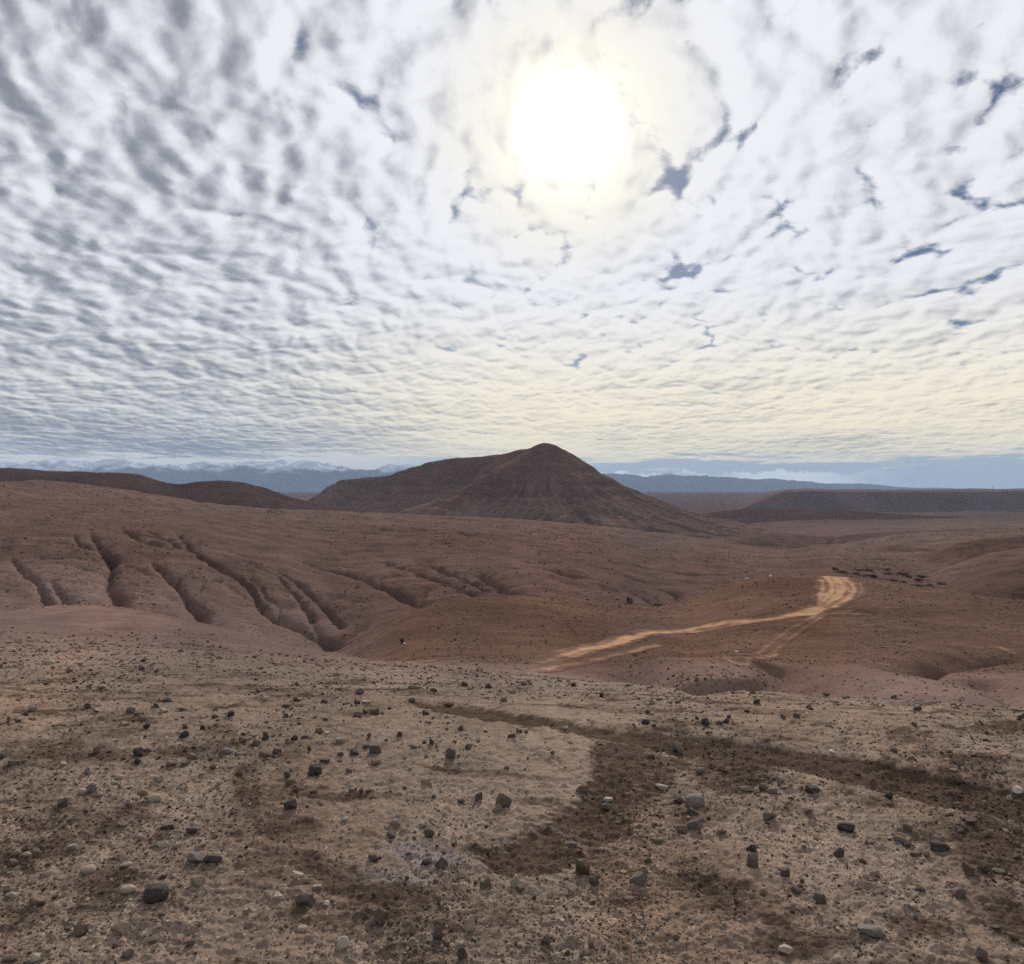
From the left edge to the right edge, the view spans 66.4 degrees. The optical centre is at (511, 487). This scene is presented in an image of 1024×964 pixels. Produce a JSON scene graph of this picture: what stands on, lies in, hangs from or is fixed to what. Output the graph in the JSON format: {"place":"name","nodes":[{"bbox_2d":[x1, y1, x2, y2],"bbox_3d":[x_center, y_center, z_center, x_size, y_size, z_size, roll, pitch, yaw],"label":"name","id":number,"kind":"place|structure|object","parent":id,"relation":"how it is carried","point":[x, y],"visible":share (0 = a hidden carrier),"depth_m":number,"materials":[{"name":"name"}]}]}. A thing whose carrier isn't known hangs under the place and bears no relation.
{"place":"outdoors","nodes":[
{"label":"outdoors","id":0,"kind":"place"},
{"bbox_2d":[0,468,350,510],"bbox_3d":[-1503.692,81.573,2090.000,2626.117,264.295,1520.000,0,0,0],"label":"hill","id":1,"kind":"structure","parent":0,"point":[233,493],"depth_m":1720.72,"materials":[{"name":"soil"}]},
{"bbox_2d":[0,458,954,490],"bbox_3d":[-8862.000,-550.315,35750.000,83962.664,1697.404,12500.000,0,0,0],"label":"snowy mountains","id":2,"kind":"structure","parent":0,"point":[287,475],"depth_m":32770.76,"materials":[{"name":"stone"}]},
{"bbox_2d":[0,480,1023,963],"bbox_3d":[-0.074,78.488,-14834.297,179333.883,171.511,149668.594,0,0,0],"label":"ground","id":3,"kind":"structure","parent":0,"point":[220,608],"depth_m":5.60,"materials":[{"name":"soil"}]},
{"bbox_2d":[2,954,17,961],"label":"stone","id":4,"kind":"object","parent":3,"relation":"on","point":[9,958],"visible":1,"depth_m":2.70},
{"bbox_2d":[6,858,17,867],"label":"stone","id":5,"kind":"object","parent":3,"relation":"on","point":[12,862],"visible":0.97,"depth_m":3.38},
{"bbox_2d":[7,760,19,765],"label":"stone","id":6,"kind":"object","parent":3,"relation":"on","point":[13,762],"visible":1,"depth_m":4.75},
{"bbox_2d":[10,849,20,856],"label":"stone","id":7,"kind":"object","parent":3,"relation":"on","point":[15,852],"visible":0.94,"depth_m":3.47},
{"bbox_2d":[29,953,40,963],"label":"stone","id":8,"kind":"object","parent":3,"relation":"on","point":[35,957],"visible":0.98,"depth_m":2.69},
{"bbox_2d":[32,848,41,858],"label":"stone","id":9,"kind":"object","parent":3,"relation":"on","point":[36,852],"visible":0.88,"depth_m":3.49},
{"bbox_2d":[29,895,46,906],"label":"stone","id":10,"kind":"object","parent":3,"relation":"on","point":[37,900],"visible":0.98,"depth_m":3.08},
{"bbox_2d":[57,798,67,806],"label":"stone","id":11,"kind":"object","parent":3,"relation":"on","point":[62,802],"visible":1,"depth_m":4.12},
{"bbox_2d":[73,923,88,937],"bbox_3d":[-1.591,1.634,2.875,0.051,0.048,0.046,0,0,-13],"label":"stone","id":12,"kind":"object","parent":3,"relation":"on","point":[80,929],"visible":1,"depth_m":2.87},
{"bbox_2d":[78,788,86,795],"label":"stone","id":13,"kind":"object","parent":3,"relation":"on","point":[82,791],"visible":1,"depth_m":4.28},
{"bbox_2d":[81,864,95,874],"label":"stone","id":14,"kind":"object","parent":3,"relation":"on","point":[89,869],"visible":0.98,"depth_m":3.35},
{"bbox_2d":[85,784,96,793],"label":"stone","id":15,"kind":"object","parent":3,"relation":"on","point":[91,788],"visible":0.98,"depth_m":4.32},
{"bbox_2d":[111,920,131,935],"bbox_3d":[-1.447,1.633,2.897,0.065,0.045,0.048,0,5,17],"label":"stone","id":16,"kind":"object","parent":3,"relation":"on","point":[122,927],"visible":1,"depth_m":2.89,"materials":[{"name":"stone"}]},
{"bbox_2d":[120,884,134,893],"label":"stone","id":17,"kind":"object","parent":3,"relation":"on","point":[127,889],"visible":1,"depth_m":3.15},
{"bbox_2d":[122,947,133,958],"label":"stone","id":18,"kind":"object","parent":3,"relation":"on","point":[128,953],"visible":1,"depth_m":2.71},
{"bbox_2d":[133,747,142,756],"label":"stone","id":19,"kind":"object","parent":3,"relation":"on","point":[137,751],"visible":0.92,"depth_m":5.01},
{"bbox_2d":[137,789,147,795],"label":"stone","id":20,"kind":"object","parent":3,"relation":"on","point":[143,792],"visible":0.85,"depth_m":4.27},
{"bbox_2d":[143,934,157,943],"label":"stone","id":21,"kind":"object","parent":3,"relation":"on","point":[152,939],"visible":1,"depth_m":2.83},
{"bbox_2d":[147,793,161,802],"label":"stone","id":22,"kind":"object","parent":3,"relation":"on","point":[156,797],"visible":0.99,"depth_m":4.18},
{"bbox_2d":[143,883,169,903],"bbox_3d":[-1.421,1.622,3.124,0.097,0.070,0.083,0,3,-18],"label":"stone","id":23,"kind":"object","parent":3,"relation":"on","point":[153,893],"visible":1,"depth_m":3.10,"materials":[{"name":"stone"}]},
{"bbox_2d":[153,774,163,781],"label":"stone","id":24,"kind":"object","parent":3,"relation":"on","point":[158,777],"visible":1,"depth_m":4.50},
{"bbox_2d":[155,840,169,847],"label":"stone","id":25,"kind":"object","parent":3,"relation":"on","point":[162,844],"visible":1,"depth_m":3.62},
{"bbox_2d":[159,821,175,829],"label":"stone","id":26,"kind":"object","parent":3,"relation":"on","point":[170,825],"visible":1,"depth_m":3.81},
{"bbox_2d":[179,730,188,737],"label":"stone","id":27,"kind":"object","parent":3,"relation":"on","point":[184,733],"visible":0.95,"depth_m":5.37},
{"bbox_2d":[186,939,194,946],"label":"stone","id":28,"kind":"object","parent":3,"relation":"on","point":[190,942],"visible":1,"depth_m":2.81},
{"bbox_2d":[186,826,197,833],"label":"stone","id":29,"kind":"object","parent":3,"relation":"on","point":[191,829],"visible":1,"depth_m":3.75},
{"bbox_2d":[186,852,201,863],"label":"stone","id":30,"kind":"object","parent":3,"relation":"on","point":[193,857],"visible":1,"depth_m":3.42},
{"bbox_2d":[191,876,205,886],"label":"stone","id":31,"kind":"object","parent":3,"relation":"on","point":[197,881],"visible":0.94,"depth_m":3.22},
{"bbox_2d":[202,854,221,862],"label":"stone","id":32,"kind":"object","parent":3,"relation":"on","point":[214,858],"visible":1,"depth_m":3.43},
{"bbox_2d":[221,747,233,753],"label":"stone","id":33,"kind":"object","parent":3,"relation":"on","point":[226,750],"visible":1,"depth_m":5.01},
{"bbox_2d":[258,751,269,757],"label":"stone","id":34,"kind":"object","parent":3,"relation":"on","point":[263,754],"visible":0.96,"depth_m":4.94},
{"bbox_2d":[273,891,285,900],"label":"stone","id":35,"kind":"object","parent":3,"relation":"on","point":[278,896],"visible":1,"depth_m":3.11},
{"bbox_2d":[283,798,296,809],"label":"stone","id":36,"kind":"object","parent":3,"relation":"on","point":[290,804],"visible":1,"depth_m":4.06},
{"bbox_2d":[292,871,303,878],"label":"stone","id":37,"kind":"object","parent":3,"relation":"on","point":[296,874],"visible":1,"depth_m":3.27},
{"bbox_2d":[296,924,307,932],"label":"stone","id":38,"kind":"object","parent":3,"relation":"on","point":[302,928],"visible":1,"depth_m":2.90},
{"bbox_2d":[295,891,313,905],"bbox_3d":[-0.820,1.634,3.096,0.066,0.061,0.053,0,0,19],"label":"stone","id":39,"kind":"object","parent":3,"relation":"on","point":[304,898],"visible":0.98,"depth_m":3.08,"materials":[{"name":"stone"}]},
{"bbox_2d":[307,763,321,775],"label":"stone","id":40,"kind":"object","parent":3,"relation":"on","point":[315,769],"visible":0.94,"depth_m":4.61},
{"bbox_2d":[335,737,347,742],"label":"stone","id":41,"kind":"object","parent":3,"relation":"on","point":[340,739],"visible":1,"depth_m":5.30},
{"bbox_2d":[336,936,348,950],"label":"stone","id":42,"kind":"object","parent":3,"relation":"on","point":[342,942],"visible":1,"depth_m":2.78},
{"bbox_2d":[350,748,358,755],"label":"stone","id":43,"kind":"object","parent":3,"relation":"on","point":[355,751],"visible":1,"depth_m":5.04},
{"bbox_2d":[352,911,366,920],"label":"stone","id":44,"kind":"object","parent":3,"relation":"on","point":[358,914],"visible":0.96,"depth_m":2.97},
{"bbox_2d":[365,916,375,926],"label":"stone","id":45,"kind":"object","parent":3,"relation":"on","point":[371,922],"visible":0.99,"depth_m":2.91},
{"bbox_2d":[368,853,378,860],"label":"stone","id":46,"kind":"object","parent":3,"relation":"on","point":[373,857],"visible":1,"depth_m":3.44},
{"bbox_2d":[369,744,380,753],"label":"stone","id":47,"kind":"object","parent":3,"relation":"on","point":[374,748],"visible":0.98,"depth_m":5.04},
{"bbox_2d":[371,759,380,765],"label":"stone","id":48,"kind":"object","parent":3,"relation":"on","point":[375,762],"visible":1,"depth_m":4.79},
{"bbox_2d":[375,907,385,925],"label":"stone","id":49,"kind":"object","parent":3,"relation":"on","point":[380,915],"visible":0.99,"depth_m":2.92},
{"bbox_2d":[387,830,395,838],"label":"stone","id":50,"kind":"object","parent":3,"relation":"on","point":[391,834],"visible":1,"depth_m":3.72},
{"bbox_2d":[390,818,400,826],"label":"stone","id":51,"kind":"object","parent":3,"relation":"on","point":[396,822],"visible":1,"depth_m":3.84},
{"bbox_2d":[421,779,431,785],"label":"stone","id":52,"kind":"object","parent":3,"relation":"on","point":[424,782],"visible":1,"depth_m":4.45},
{"bbox_2d":[421,856,432,864],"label":"stone","id":53,"kind":"object","parent":3,"relation":"on","point":[427,860],"visible":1,"depth_m":3.42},
{"bbox_2d":[424,829,434,837],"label":"stone","id":54,"kind":"object","parent":3,"relation":"on","point":[429,833],"visible":0.94,"depth_m":3.73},
{"bbox_2d":[432,925,442,939],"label":"stone","id":55,"kind":"object","parent":3,"relation":"on","point":[437,933],"visible":1,"depth_m":2.83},
{"bbox_2d":[435,857,447,868],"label":"stone","id":56,"kind":"object","parent":3,"relation":"on","point":[441,863],"visible":0.98,"depth_m":3.41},
{"bbox_2d":[446,748,455,759],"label":"stone","id":57,"kind":"object","parent":3,"relation":"on","point":[450,753],"visible":1,"depth_m":4.91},
{"bbox_2d":[457,946,467,959],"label":"stone","id":58,"kind":"object","parent":3,"relation":"on","point":[461,953],"visible":1,"depth_m":2.72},
{"bbox_2d":[464,914,474,932],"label":"stone","id":59,"kind":"object","parent":3,"relation":"on","point":[469,924],"visible":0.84,"depth_m":2.90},
{"bbox_2d":[475,791,481,801],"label":"stone","id":60,"kind":"object","parent":3,"relation":"on","point":[478,796],"visible":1,"depth_m":4.19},
{"bbox_2d":[479,878,491,890],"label":"stone","id":61,"kind":"object","parent":3,"relation":"on","point":[485,884],"visible":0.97,"depth_m":3.22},
{"bbox_2d":[492,804,502,812],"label":"stone","id":62,"kind":"object","parent":3,"relation":"on","point":[498,808],"visible":1,"depth_m":4.05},
{"bbox_2d":[495,793,511,807],"bbox_3d":[-0.048,1.660,4.132,0.093,0.093,0.071,0,-3,-7],"label":"stone","id":63,"kind":"object","parent":3,"relation":"on","point":[504,800],"visible":0.81,"depth_m":4.11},
{"bbox_2d":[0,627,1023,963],"bbox_3d":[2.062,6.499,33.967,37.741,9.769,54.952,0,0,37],"label":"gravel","id":64,"kind":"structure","parent":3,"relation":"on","point":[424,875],"depth_m":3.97,"materials":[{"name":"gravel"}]},
{"bbox_2d":[0,480,1023,678],"bbox_3d":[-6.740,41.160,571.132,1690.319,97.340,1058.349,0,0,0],"label":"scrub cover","id":65,"kind":"object","parent":3,"relation":"on","point":[713,653],"visible":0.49,"depth_m":187.16,"materials":[{"name":"plant"}]},
{"bbox_2d":[540,933,550,944],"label":"stone","id":66,"kind":"object","parent":3,"relation":"on","point":[545,939],"visible":1,"depth_m":2.79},
{"bbox_2d":[567,841,576,847],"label":"stone","id":67,"kind":"object","parent":3,"relation":"on","point":[571,844],"visible":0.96,"depth_m":3.61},
{"bbox_2d":[567,882,577,891],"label":"stone","id":68,"kind":"object","parent":3,"relation":"on","point":[571,887],"visible":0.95,"depth_m":3.19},
{"bbox_2d":[576,785,588,793],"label":"stone","id":69,"kind":"object","parent":3,"relation":"on","point":[582,789],"visible":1,"depth_m":4.32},
{"bbox_2d":[576,858,589,874],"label":"stone","id":70,"kind":"object","parent":3,"relation":"on","point":[582,866],"visible":0.95,"depth_m":3.33,"materials":[{"name":"stone"}]},
{"bbox_2d":[588,877,598,885],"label":"stone","id":71,"kind":"object","parent":3,"relation":"on","point":[593,881],"visible":1,"depth_m":3.22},
{"bbox_2d":[601,803,614,809],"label":"stone","id":72,"kind":"object","parent":3,"relation":"on","point":[607,806],"visible":0.9,"depth_m":4.12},
{"bbox_2d":[629,872,647,885],"bbox_3d":[0.528,1.630,3.243,0.070,0.078,0.039,38,-9,-7],"label":"stone","id":73,"kind":"object","parent":3,"relation":"on","point":[639,878],"visible":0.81,"depth_m":3.23,"materials":[{"name":"stone"}]},
{"bbox_2d":[655,783,668,789],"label":"stone","id":74,"kind":"object","parent":3,"relation":"on","point":[661,786],"visible":1,"depth_m":4.41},
{"bbox_2d":[671,742,681,752],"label":"stone","id":75,"kind":"object","parent":3,"relation":"on","point":[676,746],"visible":0.99,"depth_m":5.21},
{"bbox_2d":[675,825,688,832],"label":"stone","id":76,"kind":"object","parent":3,"relation":"on","point":[681,828],"visible":1,"depth_m":3.76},
{"bbox_2d":[687,819,700,830],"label":"stone","id":77,"kind":"object","parent":3,"relation":"on","point":[694,824],"visible":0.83,"depth_m":3.78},
{"bbox_2d":[685,793,704,808],"bbox_3d":[0.972,1.668,4.158,0.102,0.076,0.089,-4,-3,1],"label":"stone","id":78,"kind":"object","parent":3,"relation":"on","point":[694,800],"visible":0.96,"depth_m":4.12,"materials":[{"name":"stone"}]},
{"bbox_2d":[699,872,710,880],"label":"stone","id":79,"kind":"object","parent":3,"relation":"on","point":[704,876],"visible":1,"depth_m":3.29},
{"bbox_2d":[701,717,708,725],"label":"stone","id":80,"kind":"object","parent":3,"relation":"on","point":[705,721],"visible":0.93,"depth_m":5.80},
{"bbox_2d":[746,844,756,852],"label":"stone","id":81,"kind":"object","parent":3,"relation":"on","point":[752,848],"visible":0.88,"depth_m":3.56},
{"bbox_2d":[746,852,758,867],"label":"stone","id":82,"kind":"object","parent":3,"relation":"on","point":[752,859],"visible":0.94,"depth_m":3.39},
{"bbox_2d":[763,812,775,820],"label":"stone","id":83,"kind":"object","parent":3,"relation":"on","point":[768,816],"visible":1,"depth_m":3.92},
{"bbox_2d":[767,788,777,793],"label":"stone","id":84,"kind":"object","parent":3,"relation":"on","point":[772,791],"visible":0.99,"depth_m":4.30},
{"bbox_2d":[780,869,789,876],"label":"stone","id":85,"kind":"object","parent":3,"relation":"on","point":[784,872],"visible":1,"depth_m":3.29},
{"bbox_2d":[778,944,792,954],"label":"stone","id":86,"kind":"object","parent":3,"relation":"on","point":[785,949],"visible":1,"depth_m":2.76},
{"bbox_2d":[791,886,800,894],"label":"stone","id":87,"kind":"object","parent":3,"relation":"on","point":[795,890],"visible":1,"depth_m":3.18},
{"bbox_2d":[804,784,819,793],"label":"stone","id":88,"kind":"object","parent":3,"relation":"on","point":[810,788],"visible":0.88,"depth_m":4.30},
{"bbox_2d":[813,892,826,904],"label":"stone","id":89,"kind":"object","parent":3,"relation":"on","point":[819,898],"visible":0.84,"depth_m":3.11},
{"bbox_2d":[834,847,843,857],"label":"stone","id":90,"kind":"object","parent":3,"relation":"on","point":[839,852],"visible":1,"depth_m":3.50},
{"bbox_2d":[837,822,854,832],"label":"stone","id":91,"kind":"object","parent":3,"relation":"on","point":[848,827],"visible":1,"depth_m":3.79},
{"bbox_2d":[857,924,885,937],"bbox_3d":[1.320,1.629,2.873,0.097,0.039,0.063,0,0,26],"label":"stone","id":92,"kind":"object","parent":3,"relation":"on","point":[873,930],"visible":1,"depth_m":2.85,"materials":[{"name":"stone"}]},
{"bbox_2d":[884,791,892,799],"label":"stone","id":93,"kind":"object","parent":3,"relation":"on","point":[888,794],"visible":1,"depth_m":4.25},
{"bbox_2d":[892,835,906,843],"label":"stone","id":94,"kind":"object","parent":3,"relation":"on","point":[901,839],"visible":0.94,"depth_m":3.67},
{"bbox_2d":[903,823,912,830],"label":"stone","id":95,"kind":"object","parent":3,"relation":"on","point":[908,827],"visible":1,"depth_m":3.80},
{"bbox_2d":[909,903,918,910],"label":"stone","id":96,"kind":"object","parent":3,"relation":"on","point":[914,906],"visible":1,"depth_m":3.03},
{"bbox_2d":[910,851,921,856],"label":"stone","id":97,"kind":"object","parent":3,"relation":"on","point":[915,853],"visible":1,"depth_m":3.51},
{"bbox_2d":[930,839,947,851],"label":"stone","id":98,"kind":"object","parent":3,"relation":"on","point":[936,845],"visible":0.99,"depth_m":3.59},
{"bbox_2d":[954,888,965,899],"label":"stone","id":99,"kind":"object","parent":3,"relation":"on","point":[959,893],"visible":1,"depth_m":3.12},
{"bbox_2d":[954,779,965,784],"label":"stone","id":100,"kind":"object","parent":3,"relation":"on","point":[959,781],"visible":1,"depth_m":4.51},
{"bbox_2d":[961,859,974,875],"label":"stone","id":101,"kind":"object","parent":3,"relation":"on","point":[968,869],"visible":0.99,"depth_m":3.31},
{"bbox_2d":[965,816,977,826],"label":"stone","id":102,"kind":"object","parent":3,"relation":"on","point":[970,820],"visible":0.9,"depth_m":3.86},
{"bbox_2d":[974,946,987,963],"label":"stone","id":103,"kind":"object","parent":3,"relation":"on","point":[981,954],"visible":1,"depth_m":2.70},
{"bbox_2d":[977,861,991,872],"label":"stone","id":104,"kind":"object","parent":3,"relation":"on","point":[986,867],"visible":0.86,"depth_m":3.35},
{"bbox_2d":[991,867,1005,873],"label":"stone","id":105,"kind":"object","parent":3,"relation":"on","point":[998,870],"visible":1,"depth_m":3.35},
{"bbox_2d":[1007,932,1018,939],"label":"stone","id":106,"kind":"object","parent":3,"relation":"on","point":[1012,936],"visible":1,"depth_m":2.84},
{"bbox_2d":[1012,825,1020,833],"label":"stone","id":107,"kind":"object","parent":3,"relation":"on","point":[1016,829],"visible":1,"depth_m":3.77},
{"bbox_2d":[1012,785,1022,793],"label":"stone","id":108,"kind":"object","parent":3,"relation":"on","point":[1016,789],"visible":1,"depth_m":4.36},
{"bbox_2d":[0,0,1023,488],"label":"sky","id":109,"kind":"structure","parent":0,"point":[750,239],"materials":[{"name":"white"}]},
{"bbox_2d":[308,443,767,539],"bbox_3d":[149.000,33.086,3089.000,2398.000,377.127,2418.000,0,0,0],"label":"mountain","id":110,"kind":"structure","parent":0,"point":[546,482],"depth_m":2475.70,"materials":[{"name":"stone"}]},
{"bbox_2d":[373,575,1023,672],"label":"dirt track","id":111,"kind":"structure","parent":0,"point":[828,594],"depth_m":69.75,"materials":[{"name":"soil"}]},
{"bbox_2d":[702,508,964,523],"bbox_3d":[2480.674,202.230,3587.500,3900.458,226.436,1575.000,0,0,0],"label":"hill","id":112,"kind":"structure","parent":0,"point":[753,515],"depth_m":3274.72,"materials":[{"name":"soil"}]},
{"bbox_2d":[722,528,995,548],"bbox_3d":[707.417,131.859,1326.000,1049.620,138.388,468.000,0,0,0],"label":"hill","id":113,"kind":"structure","parent":0,"point":[775,540],"depth_m":1245.67,"materials":[{"name":"soil"}]},
{"bbox_2d":[741,488,1023,511],"bbox_3d":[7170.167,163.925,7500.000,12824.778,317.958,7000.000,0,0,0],"label":"mesa","id":114,"kind":"structure","parent":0,"point":[916,500],"depth_m":4952.13,"materials":[{"name":"stone"}]},
{"bbox_2d":[864,545,946,552],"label":"hill","id":115,"kind":"structure","parent":0,"point":[887,548],"depth_m":682.59,"materials":[{"name":"soil"}]},
{"bbox_2d":[876,532,1023,546],"bbox_3d":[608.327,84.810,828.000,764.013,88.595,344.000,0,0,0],"label":"hill","id":116,"kind":"structure","parent":0,"point":[1005,535],"depth_m":787.15,"materials":[{"name":"soil"}]},
{"bbox_2d":[919,536,1023,565],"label":"hill","id":117,"kind":"structure","parent":0,"point":[956,553],"depth_m":565.74,"materials":[{"name":"soil"}]},
{"bbox_2d":[927,548,1023,582],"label":"hill","id":118,"kind":"structure","parent":0,"point":[949,574],"depth_m":423.35,"materials":[{"name":"soil"}]},
{"bbox_2d":[944,559,1023,599],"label":"hill","id":119,"kind":"structure","parent":0,"point":[1004,580],"depth_m":313.35,"materials":[{"name":"soil"}]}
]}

